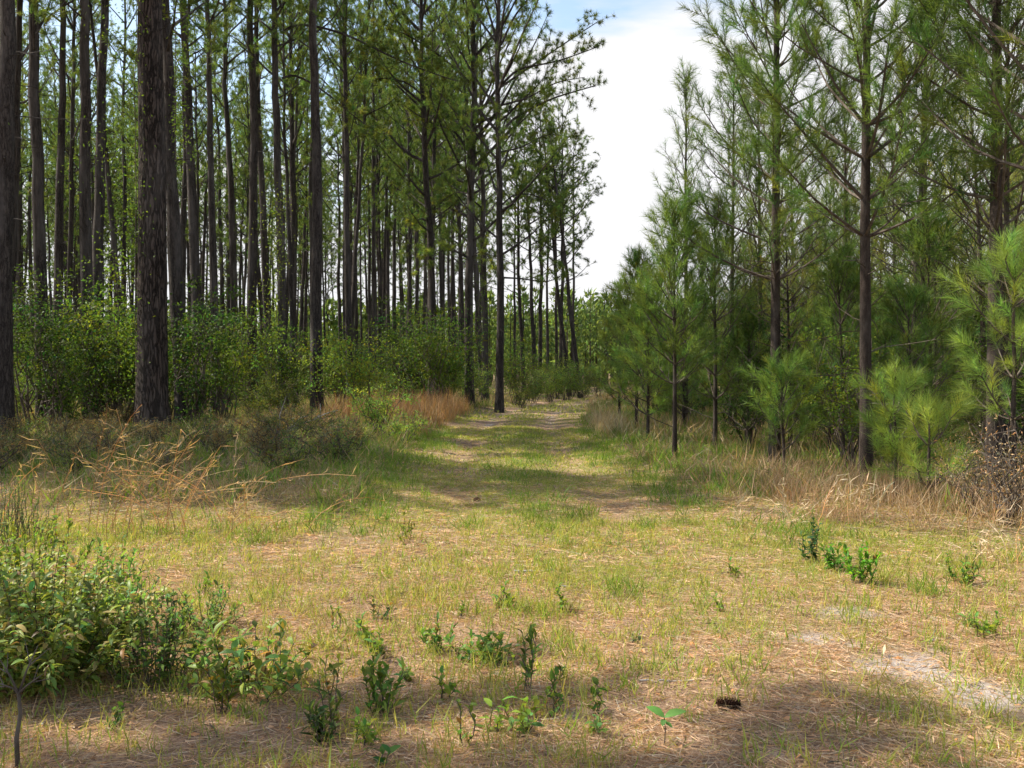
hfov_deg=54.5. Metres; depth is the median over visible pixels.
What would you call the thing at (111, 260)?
tall pine
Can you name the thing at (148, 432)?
shrub
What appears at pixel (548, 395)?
shrub
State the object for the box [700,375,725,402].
pine sapling
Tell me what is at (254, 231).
tall pine
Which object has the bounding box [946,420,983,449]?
shrub
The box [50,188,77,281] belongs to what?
tall pine
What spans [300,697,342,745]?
leafy plant
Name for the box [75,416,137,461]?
shrub
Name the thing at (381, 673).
leafy plant
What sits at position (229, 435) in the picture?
shrub
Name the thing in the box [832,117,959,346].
young pine
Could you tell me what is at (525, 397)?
shrub
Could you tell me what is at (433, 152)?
tall pine
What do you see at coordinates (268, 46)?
tall pine
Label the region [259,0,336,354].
tall pine
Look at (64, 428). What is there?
shrub
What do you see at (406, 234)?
tall pine
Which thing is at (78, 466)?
shrub
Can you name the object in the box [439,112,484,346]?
tall pine
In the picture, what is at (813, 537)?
leafy plant
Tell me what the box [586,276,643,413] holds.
young pine
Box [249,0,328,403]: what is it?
tall pine
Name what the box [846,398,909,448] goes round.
shrub
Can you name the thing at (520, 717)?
leafy plant
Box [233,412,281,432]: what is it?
shrub
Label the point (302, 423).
shrub
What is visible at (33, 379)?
shrub
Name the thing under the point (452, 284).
tall pine
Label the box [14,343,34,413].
shrub
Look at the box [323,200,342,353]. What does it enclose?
tall pine
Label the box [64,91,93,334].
tall pine
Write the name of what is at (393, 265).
tall pine
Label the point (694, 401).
shrub
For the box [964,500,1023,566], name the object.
dead stalks
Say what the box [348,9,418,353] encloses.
tall pine
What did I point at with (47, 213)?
tall pine
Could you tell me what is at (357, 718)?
weed
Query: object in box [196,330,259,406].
shrub
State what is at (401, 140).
tall pine
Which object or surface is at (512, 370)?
shrub
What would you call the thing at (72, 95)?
tall pine
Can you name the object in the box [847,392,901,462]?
shrub
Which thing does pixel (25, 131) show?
tall pine
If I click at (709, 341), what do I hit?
young pine
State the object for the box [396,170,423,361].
tall pine
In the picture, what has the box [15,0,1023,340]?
sky
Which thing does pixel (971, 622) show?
weed
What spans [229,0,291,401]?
tall pine
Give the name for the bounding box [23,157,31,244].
tall pine
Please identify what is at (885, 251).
young pine
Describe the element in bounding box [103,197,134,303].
tall pine
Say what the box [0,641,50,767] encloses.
bare sapling
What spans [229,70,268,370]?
tall pine
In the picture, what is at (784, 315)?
young pine
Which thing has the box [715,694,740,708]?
pine cone
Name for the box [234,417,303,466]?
shrub
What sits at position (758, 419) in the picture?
shrub
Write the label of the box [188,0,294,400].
tall pine
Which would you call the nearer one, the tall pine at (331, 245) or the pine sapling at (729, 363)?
the pine sapling at (729, 363)
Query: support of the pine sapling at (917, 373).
on the ground at (502, 422)
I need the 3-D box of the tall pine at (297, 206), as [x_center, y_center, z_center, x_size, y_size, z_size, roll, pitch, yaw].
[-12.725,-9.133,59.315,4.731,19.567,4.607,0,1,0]
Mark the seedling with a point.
(669, 713)
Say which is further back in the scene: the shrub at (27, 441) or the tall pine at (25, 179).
the tall pine at (25, 179)
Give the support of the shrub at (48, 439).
on the ground at (502, 422)
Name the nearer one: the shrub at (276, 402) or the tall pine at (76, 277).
the shrub at (276, 402)
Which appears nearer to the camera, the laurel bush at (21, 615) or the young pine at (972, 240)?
the laurel bush at (21, 615)
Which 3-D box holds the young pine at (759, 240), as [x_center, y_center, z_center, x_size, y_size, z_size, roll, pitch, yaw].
[6.178,-3.443,24.730,2.356,9.235,2.794,0,1,-13]
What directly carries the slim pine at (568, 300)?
on the ground at (502, 422)
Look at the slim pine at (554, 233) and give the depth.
55.57 m
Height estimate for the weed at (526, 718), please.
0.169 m
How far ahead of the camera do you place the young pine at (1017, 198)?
21.98 m
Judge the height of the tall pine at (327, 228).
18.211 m
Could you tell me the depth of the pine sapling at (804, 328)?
19.91 m
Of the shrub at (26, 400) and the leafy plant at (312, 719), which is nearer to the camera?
the leafy plant at (312, 719)
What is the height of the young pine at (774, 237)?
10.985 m
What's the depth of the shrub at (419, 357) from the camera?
41.84 m
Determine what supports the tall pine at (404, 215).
on the ground at (502, 422)
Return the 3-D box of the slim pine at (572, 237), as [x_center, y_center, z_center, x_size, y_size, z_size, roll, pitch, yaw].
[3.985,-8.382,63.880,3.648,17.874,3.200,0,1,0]
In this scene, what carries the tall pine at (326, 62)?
on the ground at (502, 422)
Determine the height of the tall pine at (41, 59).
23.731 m
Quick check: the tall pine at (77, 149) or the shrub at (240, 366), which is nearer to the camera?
the shrub at (240, 366)
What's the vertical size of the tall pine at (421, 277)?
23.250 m
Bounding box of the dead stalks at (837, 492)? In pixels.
[777,472,896,523]
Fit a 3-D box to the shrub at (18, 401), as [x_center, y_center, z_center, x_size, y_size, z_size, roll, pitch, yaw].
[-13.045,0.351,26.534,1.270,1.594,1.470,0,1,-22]
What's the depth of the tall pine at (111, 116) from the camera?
59.77 m
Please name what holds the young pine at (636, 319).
on the ground at (502, 422)
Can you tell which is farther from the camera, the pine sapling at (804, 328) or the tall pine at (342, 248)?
the tall pine at (342, 248)
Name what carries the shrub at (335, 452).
on the ground at (502, 422)
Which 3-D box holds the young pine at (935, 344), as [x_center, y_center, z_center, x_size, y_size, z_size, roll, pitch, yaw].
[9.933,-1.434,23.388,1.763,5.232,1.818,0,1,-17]
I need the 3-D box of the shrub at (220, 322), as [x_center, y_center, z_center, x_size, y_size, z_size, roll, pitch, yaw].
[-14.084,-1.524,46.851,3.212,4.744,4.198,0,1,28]
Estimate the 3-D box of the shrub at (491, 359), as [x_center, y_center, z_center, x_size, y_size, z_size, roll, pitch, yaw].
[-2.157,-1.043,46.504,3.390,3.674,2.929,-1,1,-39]
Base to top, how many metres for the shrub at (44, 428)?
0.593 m
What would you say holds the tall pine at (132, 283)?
on the ground at (502, 422)
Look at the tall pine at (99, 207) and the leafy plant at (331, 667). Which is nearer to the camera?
the leafy plant at (331, 667)
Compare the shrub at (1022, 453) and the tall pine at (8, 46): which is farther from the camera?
the tall pine at (8, 46)
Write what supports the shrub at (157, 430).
on the ground at (502, 422)
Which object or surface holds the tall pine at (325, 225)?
on the ground at (502, 422)
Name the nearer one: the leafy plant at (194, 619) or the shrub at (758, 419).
the leafy plant at (194, 619)
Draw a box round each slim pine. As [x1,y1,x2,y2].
[484,91,544,391]
[490,122,574,393]
[492,160,536,388]
[506,89,579,393]
[509,84,584,395]
[521,117,605,397]
[526,125,568,387]
[528,83,600,393]
[531,145,589,391]
[549,114,601,367]
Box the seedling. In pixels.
[647,706,685,743]
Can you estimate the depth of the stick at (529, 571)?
7.64 m
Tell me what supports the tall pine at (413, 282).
on the ground at (502, 422)
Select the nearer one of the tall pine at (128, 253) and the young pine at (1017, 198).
the young pine at (1017, 198)
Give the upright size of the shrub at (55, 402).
3.632 m
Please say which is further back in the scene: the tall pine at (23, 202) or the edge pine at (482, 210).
the tall pine at (23, 202)
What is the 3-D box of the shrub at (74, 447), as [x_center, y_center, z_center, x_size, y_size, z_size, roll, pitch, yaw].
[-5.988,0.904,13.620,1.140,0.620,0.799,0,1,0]
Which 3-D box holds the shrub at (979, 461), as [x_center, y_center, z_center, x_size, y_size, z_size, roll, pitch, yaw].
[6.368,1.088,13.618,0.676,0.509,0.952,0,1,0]
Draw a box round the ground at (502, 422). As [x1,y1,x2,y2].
[0,372,1023,767]
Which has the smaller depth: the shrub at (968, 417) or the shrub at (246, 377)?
the shrub at (968, 417)
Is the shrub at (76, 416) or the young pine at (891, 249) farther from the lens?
the young pine at (891, 249)
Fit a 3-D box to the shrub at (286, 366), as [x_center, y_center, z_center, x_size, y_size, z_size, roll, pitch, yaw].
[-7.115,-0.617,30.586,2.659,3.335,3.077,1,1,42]
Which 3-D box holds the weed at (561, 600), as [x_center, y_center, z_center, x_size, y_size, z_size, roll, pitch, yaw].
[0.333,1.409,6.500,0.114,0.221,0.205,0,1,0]
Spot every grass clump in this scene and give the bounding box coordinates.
[0,435,181,541]
[68,432,357,533]
[70,404,221,539]
[208,475,418,538]
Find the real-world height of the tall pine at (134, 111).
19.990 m
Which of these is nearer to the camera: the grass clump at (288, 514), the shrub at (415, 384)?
the grass clump at (288, 514)
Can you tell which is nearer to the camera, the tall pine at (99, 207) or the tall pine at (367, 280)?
the tall pine at (99, 207)
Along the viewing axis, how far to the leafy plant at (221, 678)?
4.62 m
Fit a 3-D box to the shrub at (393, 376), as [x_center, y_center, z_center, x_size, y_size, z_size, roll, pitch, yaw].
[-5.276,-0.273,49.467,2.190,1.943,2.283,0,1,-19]
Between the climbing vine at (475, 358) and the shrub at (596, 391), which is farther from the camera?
the shrub at (596, 391)
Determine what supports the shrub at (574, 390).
on the ground at (502, 422)
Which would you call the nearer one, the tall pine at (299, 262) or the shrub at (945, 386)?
the shrub at (945, 386)
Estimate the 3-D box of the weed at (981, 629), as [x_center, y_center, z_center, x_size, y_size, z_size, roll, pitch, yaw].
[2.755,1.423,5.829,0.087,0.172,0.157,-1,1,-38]
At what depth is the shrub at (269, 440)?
15.14 m
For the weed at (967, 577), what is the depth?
7.16 m
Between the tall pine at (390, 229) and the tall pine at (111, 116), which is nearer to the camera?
the tall pine at (111, 116)
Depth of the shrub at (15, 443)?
15.31 m
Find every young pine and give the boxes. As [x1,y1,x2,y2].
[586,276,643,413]
[607,240,661,424]
[608,263,684,437]
[616,181,732,458]
[642,271,670,401]
[650,55,726,421]
[663,0,871,464]
[667,184,770,447]
[676,33,800,423]
[682,226,728,412]
[705,309,721,386]
[705,313,728,379]
[706,277,727,377]
[711,63,822,423]
[716,283,735,353]
[717,241,770,335]
[727,226,770,338]
[730,0,1015,480]
[734,193,811,340]
[738,345,825,467]
[739,194,833,444]
[740,125,839,414]
[754,272,784,392]
[765,268,795,349]
[765,282,790,347]
[780,60,906,430]
[780,199,830,332]
[781,274,807,350]
[785,199,839,328]
[796,143,871,410]
[816,194,888,387]
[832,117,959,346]
[839,0,1023,486]
[841,355,956,495]
[848,0,988,439]
[850,142,904,340]
[856,197,907,305]
[866,0,1023,175]
[870,2,1022,414]
[870,190,913,353]
[877,382,982,503]
[892,206,955,365]
[900,220,972,427]
[910,51,1023,452]
[915,0,1023,467]
[926,221,1023,496]
[930,177,978,333]
[937,198,989,342]
[941,199,985,334]
[950,195,1023,309]
[961,147,1023,307]
[967,110,1023,295]
[973,157,1023,312]
[976,136,1023,337]
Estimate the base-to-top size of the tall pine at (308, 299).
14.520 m
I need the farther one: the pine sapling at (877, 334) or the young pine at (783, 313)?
the young pine at (783, 313)
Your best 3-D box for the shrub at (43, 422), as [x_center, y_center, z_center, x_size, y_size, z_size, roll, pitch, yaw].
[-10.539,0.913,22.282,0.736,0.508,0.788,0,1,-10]
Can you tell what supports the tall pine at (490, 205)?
on the ground at (502, 422)
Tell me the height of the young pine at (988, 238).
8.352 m
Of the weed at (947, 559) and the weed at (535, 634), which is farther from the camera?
the weed at (947, 559)
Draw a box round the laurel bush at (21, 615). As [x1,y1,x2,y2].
[0,546,177,702]
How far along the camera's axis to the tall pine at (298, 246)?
83.72 m
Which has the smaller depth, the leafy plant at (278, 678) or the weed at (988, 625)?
the leafy plant at (278, 678)
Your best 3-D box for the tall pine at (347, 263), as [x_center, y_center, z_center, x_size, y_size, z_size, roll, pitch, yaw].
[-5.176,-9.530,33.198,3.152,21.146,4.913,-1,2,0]
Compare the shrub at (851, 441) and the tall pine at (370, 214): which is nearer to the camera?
the shrub at (851, 441)
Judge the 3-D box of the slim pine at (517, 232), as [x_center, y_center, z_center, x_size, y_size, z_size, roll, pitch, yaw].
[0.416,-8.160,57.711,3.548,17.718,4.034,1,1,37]
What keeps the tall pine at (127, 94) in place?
on the ground at (502, 422)
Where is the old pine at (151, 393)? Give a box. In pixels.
[119,0,201,429]
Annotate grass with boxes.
[0,384,1023,767]
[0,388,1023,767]
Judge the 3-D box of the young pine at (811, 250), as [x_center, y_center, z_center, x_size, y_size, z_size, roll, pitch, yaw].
[7.493,-3.073,26.894,3.154,8.476,2.653,-1,1,0]
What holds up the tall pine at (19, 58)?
on the ground at (502, 422)
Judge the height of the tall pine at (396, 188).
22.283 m
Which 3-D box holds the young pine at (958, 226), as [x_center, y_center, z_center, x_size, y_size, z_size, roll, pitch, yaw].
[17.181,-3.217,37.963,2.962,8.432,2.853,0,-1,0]
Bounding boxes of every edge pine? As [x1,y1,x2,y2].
[350,0,495,397]
[367,0,558,406]
[398,30,503,359]
[403,0,521,396]
[418,0,548,402]
[423,0,617,412]
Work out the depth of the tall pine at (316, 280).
29.83 m
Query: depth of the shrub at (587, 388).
52.95 m
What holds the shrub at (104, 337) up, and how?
on the ground at (502, 422)
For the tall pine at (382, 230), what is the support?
on the ground at (502, 422)
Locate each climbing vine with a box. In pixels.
[8,0,182,411]
[168,0,243,172]
[233,182,303,388]
[460,266,496,401]
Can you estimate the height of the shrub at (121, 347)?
4.451 m
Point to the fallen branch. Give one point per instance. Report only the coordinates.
(301, 417)
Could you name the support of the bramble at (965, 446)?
on the ground at (502, 422)
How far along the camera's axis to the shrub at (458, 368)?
35.26 m
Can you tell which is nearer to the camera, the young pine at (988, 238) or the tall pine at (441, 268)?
the young pine at (988, 238)
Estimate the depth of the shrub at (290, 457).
12.86 m
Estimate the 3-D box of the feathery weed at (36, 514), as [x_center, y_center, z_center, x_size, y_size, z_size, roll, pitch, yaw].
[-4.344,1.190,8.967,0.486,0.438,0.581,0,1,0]
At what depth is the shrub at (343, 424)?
19.15 m
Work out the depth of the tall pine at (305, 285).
62.31 m
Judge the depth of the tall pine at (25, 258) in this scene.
75.78 m
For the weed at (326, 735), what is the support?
on the ground at (502, 422)
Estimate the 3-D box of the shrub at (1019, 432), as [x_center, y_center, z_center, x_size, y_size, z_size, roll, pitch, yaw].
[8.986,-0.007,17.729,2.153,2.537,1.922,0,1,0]
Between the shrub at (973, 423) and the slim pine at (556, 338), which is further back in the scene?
the slim pine at (556, 338)
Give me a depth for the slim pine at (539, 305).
57.82 m
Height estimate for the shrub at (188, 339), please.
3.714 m
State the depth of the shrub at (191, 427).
21.46 m
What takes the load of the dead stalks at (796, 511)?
on the ground at (502, 422)
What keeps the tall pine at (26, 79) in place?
on the ground at (502, 422)
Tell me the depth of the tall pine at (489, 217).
68.45 m
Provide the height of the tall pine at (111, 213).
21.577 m
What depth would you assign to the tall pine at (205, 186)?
50.07 m
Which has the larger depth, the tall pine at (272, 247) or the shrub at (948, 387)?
the tall pine at (272, 247)
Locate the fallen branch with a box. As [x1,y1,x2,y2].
[258,398,337,445]
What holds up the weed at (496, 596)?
on the ground at (502, 422)
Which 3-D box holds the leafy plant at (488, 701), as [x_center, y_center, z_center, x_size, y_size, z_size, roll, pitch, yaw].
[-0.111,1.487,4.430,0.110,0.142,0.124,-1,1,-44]
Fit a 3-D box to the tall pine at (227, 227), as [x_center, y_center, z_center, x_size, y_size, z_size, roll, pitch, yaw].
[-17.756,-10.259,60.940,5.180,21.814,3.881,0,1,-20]
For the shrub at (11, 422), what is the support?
on the ground at (502, 422)
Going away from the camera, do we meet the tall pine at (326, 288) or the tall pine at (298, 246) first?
the tall pine at (298, 246)
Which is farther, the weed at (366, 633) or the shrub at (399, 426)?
the shrub at (399, 426)
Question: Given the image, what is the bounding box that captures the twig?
[824,745,867,764]
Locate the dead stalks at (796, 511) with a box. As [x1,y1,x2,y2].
[728,478,846,531]
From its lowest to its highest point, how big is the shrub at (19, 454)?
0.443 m
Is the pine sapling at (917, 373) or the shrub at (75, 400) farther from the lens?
the shrub at (75, 400)
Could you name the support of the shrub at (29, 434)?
on the ground at (502, 422)
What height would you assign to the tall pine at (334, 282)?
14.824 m
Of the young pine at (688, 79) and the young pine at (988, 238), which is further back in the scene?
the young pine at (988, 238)
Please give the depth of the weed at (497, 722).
4.36 m
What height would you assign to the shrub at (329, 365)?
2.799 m
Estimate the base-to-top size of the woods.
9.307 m
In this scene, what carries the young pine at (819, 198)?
on the ground at (502, 422)
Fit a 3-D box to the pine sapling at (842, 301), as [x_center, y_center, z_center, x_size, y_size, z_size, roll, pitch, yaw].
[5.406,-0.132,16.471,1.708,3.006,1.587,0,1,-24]
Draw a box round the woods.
[14,282,972,386]
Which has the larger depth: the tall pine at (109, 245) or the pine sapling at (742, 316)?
the tall pine at (109, 245)
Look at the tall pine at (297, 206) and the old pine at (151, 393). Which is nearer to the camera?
the old pine at (151, 393)
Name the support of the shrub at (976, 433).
on the ground at (502, 422)
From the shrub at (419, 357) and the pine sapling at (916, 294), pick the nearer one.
the pine sapling at (916, 294)
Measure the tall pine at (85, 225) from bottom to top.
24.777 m
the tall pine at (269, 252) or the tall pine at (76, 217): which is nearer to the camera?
the tall pine at (76, 217)
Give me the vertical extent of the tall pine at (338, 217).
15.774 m
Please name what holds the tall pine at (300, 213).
on the ground at (502, 422)
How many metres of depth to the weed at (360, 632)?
5.84 m
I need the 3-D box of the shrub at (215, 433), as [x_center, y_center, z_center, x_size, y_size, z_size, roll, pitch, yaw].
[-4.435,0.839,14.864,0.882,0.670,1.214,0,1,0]
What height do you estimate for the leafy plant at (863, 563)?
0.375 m
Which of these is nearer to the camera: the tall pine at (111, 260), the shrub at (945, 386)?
the shrub at (945, 386)
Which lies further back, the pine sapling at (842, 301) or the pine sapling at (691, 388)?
the pine sapling at (691, 388)
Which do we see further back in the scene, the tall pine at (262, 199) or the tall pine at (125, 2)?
the tall pine at (125, 2)
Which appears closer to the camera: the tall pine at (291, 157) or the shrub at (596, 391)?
the tall pine at (291, 157)
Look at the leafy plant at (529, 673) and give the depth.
4.98 m
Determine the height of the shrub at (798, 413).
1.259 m
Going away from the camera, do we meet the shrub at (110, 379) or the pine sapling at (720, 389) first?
the shrub at (110, 379)
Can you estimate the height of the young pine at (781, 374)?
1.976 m
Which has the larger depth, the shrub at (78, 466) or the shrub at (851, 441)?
the shrub at (851, 441)
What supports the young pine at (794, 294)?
on the ground at (502, 422)
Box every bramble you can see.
[911,446,1021,516]
[913,419,1001,486]
[935,408,1023,526]
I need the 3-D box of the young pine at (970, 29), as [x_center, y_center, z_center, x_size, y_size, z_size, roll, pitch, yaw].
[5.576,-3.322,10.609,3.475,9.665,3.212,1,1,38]
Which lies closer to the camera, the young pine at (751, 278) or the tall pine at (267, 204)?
the young pine at (751, 278)
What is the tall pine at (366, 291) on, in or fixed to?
on the ground at (502, 422)
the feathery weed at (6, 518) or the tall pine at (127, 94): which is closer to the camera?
the feathery weed at (6, 518)
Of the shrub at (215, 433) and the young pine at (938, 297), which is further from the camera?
the young pine at (938, 297)
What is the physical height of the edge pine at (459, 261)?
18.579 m
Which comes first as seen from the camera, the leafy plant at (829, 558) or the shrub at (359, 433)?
the leafy plant at (829, 558)
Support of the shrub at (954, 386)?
on the ground at (502, 422)
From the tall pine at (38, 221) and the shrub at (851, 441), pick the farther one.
the tall pine at (38, 221)
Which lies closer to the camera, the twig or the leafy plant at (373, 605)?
the twig
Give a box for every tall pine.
[0,0,73,434]
[12,0,68,325]
[13,0,92,420]
[14,40,56,385]
[15,0,30,157]
[15,1,57,364]
[20,0,60,275]
[20,17,54,338]
[20,70,55,351]
[20,91,64,256]
[21,129,32,261]
[22,79,66,323]
[22,125,50,330]
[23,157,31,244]
[23,183,51,315]
[23,187,53,268]
[23,215,53,307]
[25,0,94,413]
[27,31,79,288]
[39,0,109,376]
[40,34,131,302]
[44,59,93,298]
[44,92,79,295]
[44,102,78,313]
[44,144,55,310]
[45,109,94,304]
[46,194,68,291]
[48,0,121,419]
[50,0,137,407]
[50,68,93,276]
[50,99,94,337]
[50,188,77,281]
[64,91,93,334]
[65,102,80,329]
[66,0,120,232]
[66,0,130,411]
[73,156,118,286]
[76,71,120,234]
[77,166,78,335]
[90,0,137,382]
[92,123,137,340]
[93,90,137,330]
[94,0,221,424]
[94,93,134,376]
[103,121,134,321]
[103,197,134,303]
[104,162,130,327]
[105,95,137,343]
[107,59,176,307]
[107,63,137,215]
[108,75,137,230]
[108,140,137,330]
[111,29,137,299]
[112,33,205,224]
[119,178,137,342]
[132,0,236,412]
[166,76,204,221]
[166,109,209,327]
[169,0,233,410]
[173,0,236,415]
[173,1,225,294]
[176,0,243,335]
[176,98,206,316]
[177,100,216,321]
[178,55,241,310]
[180,46,249,340]
[180,131,224,326]
[186,189,226,310]
[187,144,218,273]
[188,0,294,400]
[200,120,233,233]
[203,174,227,321]
[205,201,247,307]
[214,90,247,283]
[215,23,275,381]
[215,87,274,362]
[215,120,275,334]
[216,177,258,334]
[216,230,239,306]
[218,0,288,408]
[218,0,476,407]
[220,81,272,296]
[223,101,273,340]
[224,120,275,327]
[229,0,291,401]
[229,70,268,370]
[237,0,325,403]
[244,129,286,311]
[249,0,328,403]
[258,139,285,293]
[258,181,283,305]
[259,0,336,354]
[264,79,330,310]
[266,0,327,332]
[267,167,298,334]
[268,0,361,415]
[268,171,289,308]
[270,57,340,394]
[277,0,357,377]
[281,84,341,323]
[282,116,331,370]
[283,150,323,344]
[283,178,309,369]
[287,206,309,336]
[289,112,326,372]
[295,0,388,387]
[297,236,322,336]
[302,180,331,301]
[306,101,375,393]
[308,0,379,401]
[308,148,335,323]
[308,184,342,386]
[321,0,385,341]
[322,94,371,316]
[322,240,340,318]
[323,0,371,357]
[323,176,337,350]
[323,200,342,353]
[329,0,406,402]
[330,50,377,369]
[331,171,367,308]
[332,236,366,293]
[348,0,400,400]
[348,0,411,393]
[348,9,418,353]
[349,30,386,356]
[349,72,406,386]
[351,173,370,356]
[352,143,384,352]
[353,192,384,323]
[356,2,414,389]
[356,161,384,258]
[357,184,383,340]
[359,238,391,315]
[368,33,419,388]
[370,0,414,378]
[370,151,406,376]
[377,0,438,359]
[378,0,436,365]
[379,96,416,330]
[380,0,478,395]
[380,85,392,291]
[381,175,419,364]
[382,88,436,348]
[382,124,422,346]
[382,165,415,350]
[386,48,430,392]
[388,47,479,307]
[389,17,485,299]
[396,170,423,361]
[396,227,421,318]
[404,150,441,336]
[406,6,465,350]
[411,225,446,308]
[412,113,437,334]
[419,177,443,339]
[420,193,464,316]
[423,234,446,305]
[426,51,460,334]
[435,19,487,388]
[435,154,466,310]
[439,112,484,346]
[440,0,471,345]
[441,93,466,342]
[441,106,509,334]
[445,192,478,315]
[455,132,496,319]
[461,210,494,387]
[473,147,505,335]
[473,172,496,381]
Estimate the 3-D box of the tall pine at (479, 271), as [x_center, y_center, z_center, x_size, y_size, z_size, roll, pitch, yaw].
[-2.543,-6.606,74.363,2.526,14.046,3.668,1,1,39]
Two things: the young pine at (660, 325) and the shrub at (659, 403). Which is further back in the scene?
the young pine at (660, 325)
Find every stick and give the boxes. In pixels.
[514,569,551,572]
[639,679,692,682]
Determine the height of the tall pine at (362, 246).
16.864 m
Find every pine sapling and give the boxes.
[634,325,665,407]
[645,326,701,413]
[653,312,712,426]
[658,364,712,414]
[688,310,712,388]
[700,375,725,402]
[704,326,745,413]
[706,307,791,445]
[707,332,755,423]
[711,288,767,394]
[740,328,769,409]
[745,332,787,432]
[780,292,827,409]
[780,306,829,437]
[790,292,877,457]
[791,232,904,459]
[799,243,888,438]
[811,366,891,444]
[847,315,929,461]
[853,277,908,383]
[854,186,986,461]
[855,297,908,382]
[872,271,976,465]
[877,353,946,412]
[927,299,956,391]
[936,301,973,391]
[944,366,980,414]
[949,312,1019,443]
[955,286,1020,401]
[976,283,1023,449]
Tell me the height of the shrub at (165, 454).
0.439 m
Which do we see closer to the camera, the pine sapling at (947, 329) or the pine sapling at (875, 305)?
the pine sapling at (875, 305)
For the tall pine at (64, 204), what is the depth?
62.95 m
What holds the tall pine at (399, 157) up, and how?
on the ground at (502, 422)
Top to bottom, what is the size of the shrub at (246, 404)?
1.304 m
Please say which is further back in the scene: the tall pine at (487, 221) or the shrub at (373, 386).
the tall pine at (487, 221)
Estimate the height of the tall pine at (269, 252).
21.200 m
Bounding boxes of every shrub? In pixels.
[0,410,52,439]
[0,424,37,474]
[0,429,38,455]
[1,440,39,463]
[5,421,55,443]
[12,263,107,429]
[12,273,124,425]
[14,331,93,418]
[14,333,28,393]
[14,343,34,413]
[14,372,34,420]
[16,350,73,407]
[20,320,71,393]
[23,414,73,436]
[26,415,59,429]
[28,427,109,465]
[30,343,99,420]
[33,432,67,451]
[35,246,169,420]
[38,430,87,452]
[38,445,102,475]
[40,267,136,420]
[43,413,94,440]
[50,317,128,412]
[54,291,196,424]
[59,406,99,428]
[69,419,117,441]
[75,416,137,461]
[84,404,133,424]
[84,413,134,431]
[97,399,133,424]
[101,309,171,399]
[104,325,136,411]
[105,322,220,416]
[112,420,153,437]
[125,415,176,447]
[127,422,169,442]
[128,274,259,428]
[146,444,187,467]
[147,443,195,475]
[156,414,231,451]
[168,307,221,381]
[171,418,197,430]
[176,293,289,425]
[178,419,245,458]
[184,410,213,427]
[186,303,245,352]
[186,408,231,427]
[187,330,230,402]
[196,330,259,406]
[203,317,269,406]
[206,416,247,432]
[207,303,286,411]
[207,409,238,424]
[219,419,255,439]
[220,335,258,398]
[229,378,272,417]
[230,309,342,410]
[231,407,310,442]
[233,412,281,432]
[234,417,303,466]
[238,361,315,413]
[239,367,270,403]
[241,400,342,449]
[243,433,314,472]
[245,430,291,453]
[260,340,307,381]
[266,318,411,410]
[271,404,306,429]
[272,316,330,387]
[287,423,367,466]
[288,362,338,400]
[290,426,347,454]
[308,367,344,398]
[308,418,369,459]
[315,409,364,435]
[320,425,352,438]
[323,350,337,384]
[332,360,372,395]
[333,428,376,445]
[341,375,420,435]
[353,338,387,389]
[353,343,378,383]
[358,374,384,397]
[362,408,430,443]
[367,362,398,398]
[369,295,452,400]
[381,336,454,396]
[385,361,400,393]
[387,304,496,401]
[392,306,483,399]
[399,329,458,396]
[423,373,466,397]
[439,331,495,395]
[447,350,495,400]
[456,348,495,394]
[487,331,548,404]
[505,372,546,407]
[509,364,556,402]
[525,354,570,401]
[536,353,577,398]
[543,350,591,400]
[552,350,599,396]
[569,367,600,398]
[580,355,614,396]
[639,393,677,416]
[669,379,718,418]
[684,294,797,447]
[739,405,767,428]
[784,385,816,424]
[787,321,900,472]
[791,377,840,440]
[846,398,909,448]
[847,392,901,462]
[909,409,967,458]
[909,445,936,466]
[914,439,981,476]
[928,371,955,401]
[932,428,984,471]
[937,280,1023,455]
[938,344,978,423]
[938,372,979,405]
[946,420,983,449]
[952,446,984,476]
[954,409,977,425]
[955,414,1008,440]
[961,319,1023,450]
[967,423,983,444]
[999,446,1023,478]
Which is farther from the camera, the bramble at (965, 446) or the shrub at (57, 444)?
the shrub at (57, 444)
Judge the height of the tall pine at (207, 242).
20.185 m
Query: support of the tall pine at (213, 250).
on the ground at (502, 422)
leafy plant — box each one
[0,504,119,603]
[52,534,174,637]
[87,582,226,688]
[103,698,131,730]
[163,579,245,635]
[186,618,317,705]
[201,658,239,712]
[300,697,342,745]
[302,653,347,732]
[360,653,408,716]
[368,595,396,621]
[372,744,401,765]
[397,510,416,541]
[418,612,459,651]
[443,627,520,663]
[472,698,502,731]
[476,625,516,666]
[498,695,544,730]
[514,624,541,689]
[543,666,563,713]
[555,664,566,683]
[587,676,607,713]
[628,630,643,645]
[798,517,823,562]
[818,540,848,570]
[843,538,883,585]
[948,555,981,585]
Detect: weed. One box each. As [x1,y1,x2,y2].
[0,477,37,543]
[0,485,15,542]
[1,492,61,537]
[174,672,191,704]
[192,639,205,662]
[198,570,213,593]
[310,721,333,741]
[330,605,342,629]
[346,706,377,744]
[354,619,368,640]
[354,717,385,751]
[356,611,378,645]
[364,632,385,656]
[368,632,383,660]
[396,658,415,683]
[431,665,466,700]
[456,699,479,745]
[458,600,465,617]
[491,589,513,608]
[492,708,504,733]
[501,580,517,608]
[507,709,543,735]
[532,624,541,653]
[543,688,558,719]
[554,582,570,609]
[585,707,610,733]
[712,593,726,610]
[726,556,742,577]
[942,552,950,565]
[957,609,977,629]
[960,562,973,584]
[968,611,994,636]
[980,610,1006,634]
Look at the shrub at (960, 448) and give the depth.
13.22 m
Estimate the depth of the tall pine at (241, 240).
54.72 m

